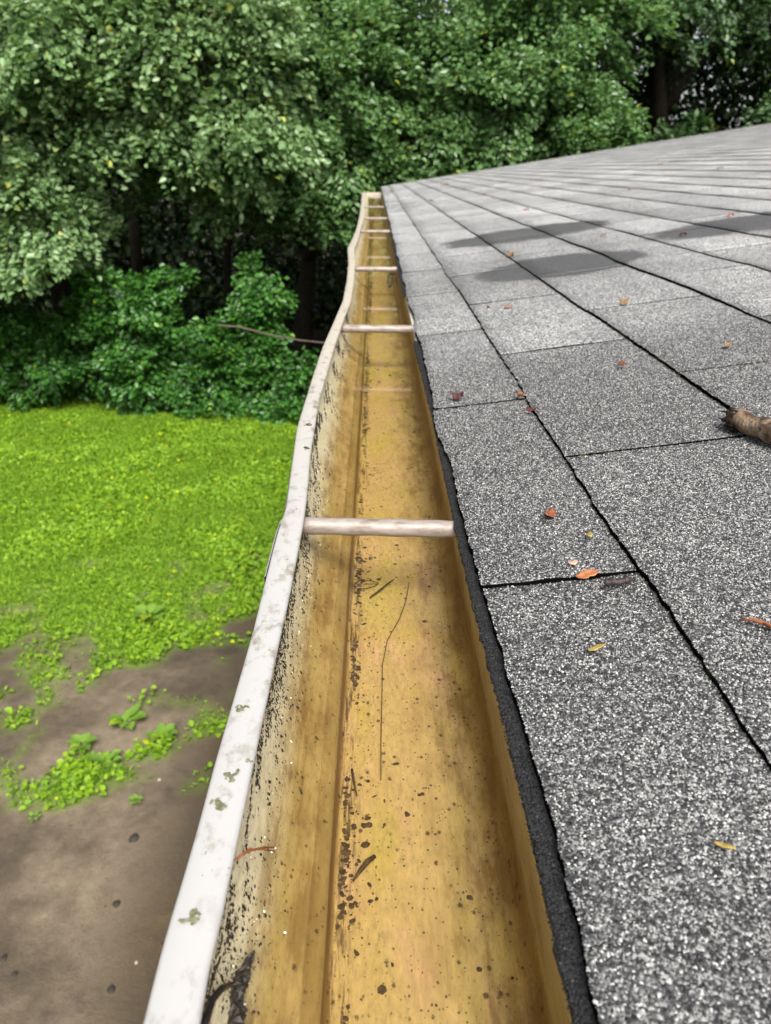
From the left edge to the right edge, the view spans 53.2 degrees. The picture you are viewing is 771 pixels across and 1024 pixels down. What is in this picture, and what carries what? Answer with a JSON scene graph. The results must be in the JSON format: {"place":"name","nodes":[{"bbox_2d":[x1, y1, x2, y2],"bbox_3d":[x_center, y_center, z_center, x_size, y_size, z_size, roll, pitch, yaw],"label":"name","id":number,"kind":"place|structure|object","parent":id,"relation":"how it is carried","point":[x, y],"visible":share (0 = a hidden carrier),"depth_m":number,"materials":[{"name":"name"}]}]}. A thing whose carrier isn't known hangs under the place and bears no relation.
{"place":"outdoors","nodes":[
{"label":"outdoors","id":0,"kind":"place"},
{"bbox_2d":[0,387,298,809],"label":"lawn grass","id":1,"kind":"structure","parent":0,"point":[228,489],"depth_m":6.72,"materials":[{"name":"green plant"}]},
{"bbox_2d":[0,188,347,1023],"bbox_3d":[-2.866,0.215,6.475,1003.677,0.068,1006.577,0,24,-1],"label":"ground","id":2,"kind":"structure","parent":0,"point":[64,976],"depth_m":3.83,"materials":[{"name":"soil"}]},
{"bbox_2d":[0,954,6,961],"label":"stone","id":3,"kind":"object","parent":2,"relation":"on","point":[3,958],"visible":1,"depth_m":3.02,"materials":[{"name":"grey stone"}]},
{"bbox_2d":[11,971,17,977],"bbox_3d":[-1.430,1.783,2.963,0.024,0.011,0.031,0,24,-1],"label":"stone","id":4,"kind":"object","parent":2,"relation":"on","point":[14,974],"visible":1,"depth_m":2.96,"materials":[{"name":"grey stone"}]},
{"bbox_2d":[0,289,30,403],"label":"garden shrub","id":5,"kind":"object","parent":2,"relation":"on","point":[3,306],"visible":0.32,"depth_m":9.78,"materials":[{"name":"green plant"}]},
{"bbox_2d":[28,810,41,822],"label":"weed plant","id":6,"kind":"object","parent":2,"relation":"on","point":[35,814],"visible":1,"depth_m":3.68,"materials":[{"name":"green plant"}]},
{"bbox_2d":[0,291,122,413],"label":"garden shrub","id":7,"kind":"object","parent":2,"relation":"on","point":[57,366],"visible":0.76,"depth_m":9.63,"materials":[{"name":"green plant"}]},
{"bbox_2d":[66,733,97,754],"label":"weed plant","id":8,"kind":"object","parent":2,"relation":"on","point":[85,739],"visible":1,"depth_m":4.10,"materials":[{"name":"green plant"}]},
{"bbox_2d":[86,749,121,771],"bbox_3d":[-1.463,1.294,4.000,0.183,0.059,0.156,0,24,-1],"label":"weed plant","id":9,"kind":"object","parent":2,"relation":"on","point":[98,757],"visible":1,"depth_m":4.01,"materials":[{"name":"green plant"}]},
{"bbox_2d":[106,984,115,993],"bbox_3d":[-1.043,1.817,2.923,0.033,0.015,0.039,0,24,-1],"label":"stone","id":10,"kind":"object","parent":2,"relation":"on","point":[111,988],"visible":1,"depth_m":2.92,"materials":[{"name":"grey stone"}]},
{"bbox_2d":[112,900,120,907],"bbox_3d":[-1.145,1.667,3.273,0.034,0.014,0.038,0,24,-1],"label":"stone","id":11,"kind":"object","parent":2,"relation":"on","point":[116,903],"visible":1,"depth_m":3.27,"materials":[{"name":"grey stone"}]},
{"bbox_2d":[109,763,126,776],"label":"weed plant","id":12,"kind":"object","parent":2,"relation":"on","point":[118,767],"visible":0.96,"depth_m":3.98,"materials":[{"name":"green plant"}]},
{"bbox_2d":[107,706,146,729],"bbox_3d":[-1.440,1.154,4.289,0.223,0.068,0.179,0,24,-1],"label":"weed plant","id":13,"kind":"object","parent":2,"relation":"on","point":[131,713],"visible":1,"depth_m":4.29,"materials":[{"name":"green plant"}]},
{"bbox_2d":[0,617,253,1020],"bbox_3d":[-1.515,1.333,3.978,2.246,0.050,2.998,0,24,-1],"label":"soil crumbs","id":14,"kind":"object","parent":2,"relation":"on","point":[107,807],"visible":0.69,"depth_m":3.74,"materials":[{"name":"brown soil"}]},
{"bbox_2d":[121,179,143,279],"bbox_3d":[-4.037,-6.097,11.374,0.345,7.508,0.237,13,27,27],"label":"bare trunk","id":15,"kind":"object","parent":2,"relation":"on","point":[135,248],"visible":0.17,"depth_m":12.11,"materials":[{"name":"brown plant"}]},
{"bbox_2d":[129,833,138,842],"bbox_3d":[-1.175,1.521,3.592,0.046,0.024,0.058,0,24,-1],"label":"stone","id":16,"kind":"object","parent":2,"relation":"on","point":[134,837],"visible":1,"depth_m":3.58,"materials":[{"name":"grey stone"}]},
{"bbox_2d":[63,250,204,419],"bbox_3d":[-3.067,-2.209,9.468,1.862,2.000,1.382,0,24,-1],"label":"garden shrub","id":17,"kind":"object","parent":2,"relation":"on","point":[143,355],"visible":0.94,"depth_m":9.22,"materials":[{"name":"green plant"}]},
{"bbox_2d":[127,794,142,804],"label":"weed plant","id":18,"kind":"object","parent":2,"relation":"on","point":[135,796],"visible":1,"depth_m":3.77,"materials":[{"name":"green plant"}]},
{"bbox_2d":[132,603,165,624],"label":"weed plant","id":19,"kind":"object","parent":2,"relation":"on","point":[141,609],"visible":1,"depth_m":5.31,"materials":[{"name":"green plant"}]},
{"bbox_2d":[145,723,177,742],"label":"weed plant","id":20,"kind":"object","parent":2,"relation":"on","point":[168,728],"visible":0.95,"depth_m":4.20,"materials":[{"name":"green plant"}]},
{"bbox_2d":[0,0,332,389],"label":"broadleaf tree","id":21,"kind":"object","parent":2,"relation":"on","point":[138,77],"visible":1,"depth_m":8.07,"materials":[{"name":"green plant"}]},
{"bbox_2d":[160,302,259,421],"bbox_3d":[-2.186,-1.872,9.526,1.321,1.349,1.256,0,24,-1],"label":"garden shrub","id":22,"kind":"object","parent":2,"relation":"on","point":[210,368],"visible":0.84,"depth_m":9.35,"materials":[{"name":"green plant"}]},
{"bbox_2d":[205,56,232,310],"bbox_3d":[-2.533,-5.983,11.118,0.298,7.505,0.179,14,28,28],"label":"bare trunk","id":23,"kind":"object","parent":2,"relation":"on","point":[227,261],"visible":0.13,"depth_m":12.01,"materials":[{"name":"brown plant"}]},
{"bbox_2d":[220,249,300,419],"bbox_3d":[-1.509,-2.164,9.433,1.093,1.983,1.049,0,24,-1],"label":"garden shrub","id":24,"kind":"object","parent":2,"relation":"on","point":[266,300],"visible":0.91,"depth_m":9.28,"materials":[{"name":"green plant"}]},
{"bbox_2d":[253,345,319,426],"bbox_3d":[-1.030,-1.601,9.507,1.279,1.001,1.296,-21,32,-39],"label":"garden shrub","id":25,"kind":"object","parent":2,"relation":"on","point":[292,405],"visible":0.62,"depth_m":9.31,"materials":[{"name":"green plant"}]},
{"bbox_2d":[218,325,324,342],"bbox_3d":[-1.067,-2.033,8.996,1.773,0.306,0.115,0,24,-1],"label":"dead branch","id":26,"kind":"object","parent":25,"relation":"on","point":[269,334],"visible":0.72,"depth_m":8.96,"materials":[{"name":"brown wood"}]},
{"bbox_2d":[113,0,480,360],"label":"broadleaf tree","id":27,"kind":"object","parent":2,"relation":"on","point":[354,116],"visible":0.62,"depth_m":9.35,"materials":[{"name":"green plant"}]},
{"bbox_2d":[0,0,770,332],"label":"woodland","id":28,"kind":"object","parent":2,"relation":"on","point":[204,290],"visible":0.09,"depth_m":14.51,"materials":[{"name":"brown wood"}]},
{"bbox_2d":[342,0,682,191],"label":"broadleaf tree","id":29,"kind":"object","parent":2,"relation":"on","point":[530,97],"visible":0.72,"depth_m":9.62,"materials":[{"name":"green plant"}]},
{"bbox_2d":[381,123,770,1023],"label":"house","id":30,"kind":"structure","parent":2,"relation":"on","point":[639,747],"depth_m":0.48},
{"bbox_2d":[143,192,573,1023],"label":"rain gutter","id":31,"kind":"object","parent":30,"relation":"attached to","point":[429,930],"visible":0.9,"depth_m":0.38,"materials":[{"name":"paint"}]},
{"bbox_2d":[201,981,232,1023],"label":"twig","id":32,"kind":"object","parent":31,"relation":"in","point":[213,998],"visible":1,"depth_m":0.23,"materials":[{"name":"brown wood"}]},
{"bbox_2d":[227,950,254,1023],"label":"rotten leaf","id":33,"kind":"object","parent":31,"relation":"on","point":[238,1010],"visible":1,"depth_m":0.25,"materials":[{"name":"plant"}]},
{"bbox_2d":[234,846,275,860],"bbox_3d":[-0.048,0.127,0.286,0.011,0.021,0.025,0,24,-1],"label":"conifer needle","id":34,"kind":"object","parent":31,"relation":"on","point":[248,850],"visible":1,"depth_m":0.28,"materials":[{"name":"orange plant"}]},
{"bbox_2d":[202,314,351,1021],"bbox_3d":[-0.057,-0.066,0.743,0.026,0.045,1.351,0,24,-1],"label":"gutter grit","id":35,"kind":"object","parent":31,"relation":"on","point":[228,926],"visible":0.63,"depth_m":0.36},
{"bbox_2d":[232,471,327,1004],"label":"water droplets","id":36,"kind":"object","parent":31,"relation":"in","point":[272,793],"visible":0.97,"depth_m":0.32},
{"bbox_2d":[351,768,357,795],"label":"twig","id":37,"kind":"object","parent":31,"relation":"on","point":[353,778],"visible":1,"depth_m":0.40,"materials":[{"name":"brown wood"}]},
{"bbox_2d":[352,854,375,881],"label":"twig","id":38,"kind":"object","parent":31,"relation":"on","point":[366,862],"visible":1,"depth_m":0.35,"materials":[{"name":"brown wood"}]},
{"bbox_2d":[354,578,378,588],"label":"skeleton leaf","id":39,"kind":"object","parent":31,"relation":"on","point":[368,587],"visible":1,"depth_m":0.59,"materials":[{"name":"brown plant"}]},
{"bbox_2d":[368,195,391,242],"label":"water","id":40,"kind":"structure","parent":31,"relation":"in","point":[375,200],"depth_m":4.09,"materials":[{"name":"yellow liquid"}]},
{"bbox_2d":[369,579,393,597],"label":"twig","id":41,"kind":"object","parent":31,"relation":"in","point":[381,588],"visible":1,"depth_m":0.58,"materials":[{"name":"brown wood"}]},
{"bbox_2d":[387,273,397,287],"bbox_3d":[0.015,-0.510,1.690,0.023,0.004,0.212,0,24,-1],"label":"tendril","id":42,"kind":"object","parent":31,"relation":"on","point":[389,285],"visible":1,"depth_m":1.67},
{"bbox_2d":[381,584,408,736],"bbox_3d":[0.003,0.097,0.496,0.010,0.001,0.209,2,24,5],"label":"rootlet","id":43,"kind":"object","parent":31,"relation":"on","point":[383,661],"visible":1,"depth_m":0.50,"materials":[{"name":"brown plant"}]},
{"bbox_2d":[337,272,513,1023],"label":"floor silt","id":44,"kind":"object","parent":31,"relation":"on","point":[381,988],"visible":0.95,"depth_m":0.38,"materials":[{"name":"brown soil"}]},
{"bbox_2d":[450,391,463,400],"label":"dry leaf","id":45,"kind":"object","parent":30,"relation":"on","point":[456,397],"visible":1,"depth_m":0.75,"materials":[{"name":"brown plant"}]},
{"bbox_2d":[515,390,524,396],"bbox_3d":[0.128,-0.113,0.731,0.007,0.006,0.020,0,24,-1],"label":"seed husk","id":46,"kind":"object","parent":30,"relation":"on","point":[520,394],"visible":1,"depth_m":0.73,"materials":[{"name":"orange plant"}]},
{"bbox_2d":[526,407,535,411],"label":"dry leaf","id":47,"kind":"object","parent":30,"relation":"on","point":[529,409],"visible":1,"depth_m":0.69,"materials":[{"name":"brown plant"}]},
{"bbox_2d":[544,506,555,516],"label":"dry leaf","id":48,"kind":"object","parent":30,"relation":"on","point":[551,512],"visible":1,"depth_m":0.49,"materials":[{"name":"brown plant"}]},
{"bbox_2d":[568,560,577,564],"bbox_3d":[0.106,0.028,0.432,0.006,0.002,0.005,0,24,-1],"label":"seed husk","id":49,"kind":"object","parent":30,"relation":"on","point":[573,562],"visible":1,"depth_m":0.43,"materials":[{"name":"beige plant"}]},
{"bbox_2d":[576,569,598,578],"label":"dry leaf","id":50,"kind":"object","parent":30,"relation":"on","point":[586,573],"visible":1,"depth_m":0.42,"materials":[{"name":"orange plant"}]},
{"bbox_2d":[588,644,604,650],"bbox_3d":[0.098,0.063,0.358,0.009,0.002,0.004,0,24,-1],"label":"leaf fleck","id":51,"kind":"object","parent":30,"relation":"on","point":[596,647],"visible":1,"depth_m":0.36},
{"bbox_2d":[604,575,632,586],"bbox_3d":[0.122,0.036,0.404,0.015,0.006,0.006,0,24,-1],"label":"catkin","id":52,"kind":"object","parent":30,"relation":"on","point":[625,579],"visible":1,"depth_m":0.40},
{"bbox_2d":[619,297,629,304],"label":"dry leaf","id":53,"kind":"object","parent":30,"relation":"on","point":[624,301],"visible":1,"depth_m":1.04,"materials":[{"name":"beige plant"}]},
{"bbox_2d":[714,841,735,849],"bbox_3d":[0.111,0.109,0.252,0.006,0.002,0.004,0,24,-1],"label":"leaf fleck","id":54,"kind":"object","parent":30,"relation":"on","point":[723,845],"visible":1,"depth_m":0.25},
{"bbox_2d":[723,342,732,346],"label":"dry leaf","id":55,"kind":"object","parent":30,"relation":"on","point":[725,344],"visible":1,"depth_m":0.78,"materials":[{"name":"beige plant"}]},
{"bbox_2d":[719,408,770,443],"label":"fallen stick","id":56,"kind":"object","parent":30,"relation":"on","point":[745,422],"visible":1,"depth_m":0.56,"materials":[{"name":"brown wood"}]},
{"bbox_2d":[739,618,770,627],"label":"conifer needle","id":57,"kind":"object","parent":30,"relation":"on","point":[764,623],"visible":1,"depth_m":0.35,"materials":[{"name":"orange plant"}]},
{"bbox_2d":[578,0,770,141],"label":"broadleaf tree","id":58,"kind":"object","parent":2,"relation":"on","point":[666,84],"visible":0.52,"depth_m":11.91,"materials":[{"name":"green plant"}]},
{"bbox_2d":[650,107,715,142],"bbox_3d":[4.256,-4.112,11.684,2.717,3.631,1.895,0,24,-1],"label":"garden bush","id":59,"kind":"object","parent":2,"relation":"on","point":[704,124],"visible":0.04,"depth_m":11.01,"materials":[{"name":"green plant"}]},
{"bbox_2d":[740,96,770,127],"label":"garden bush","id":60,"kind":"object","parent":2,"relation":"on","point":[762,115],"visible":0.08,"depth_m":11.24,"materials":[{"name":"green plant"}]},
{"bbox_2d":[743,34,770,109],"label":"broadleaf tree","id":61,"kind":"object","parent":2,"relation":"on","point":[765,55],"visible":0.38,"depth_m":12.73,"materials":[{"name":"green plant"}]},
{"bbox_2d":[51,0,770,152],"label":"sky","id":62,"kind":"structure","parent":0,"point":[445,11],"materials":[{"name":"white"}]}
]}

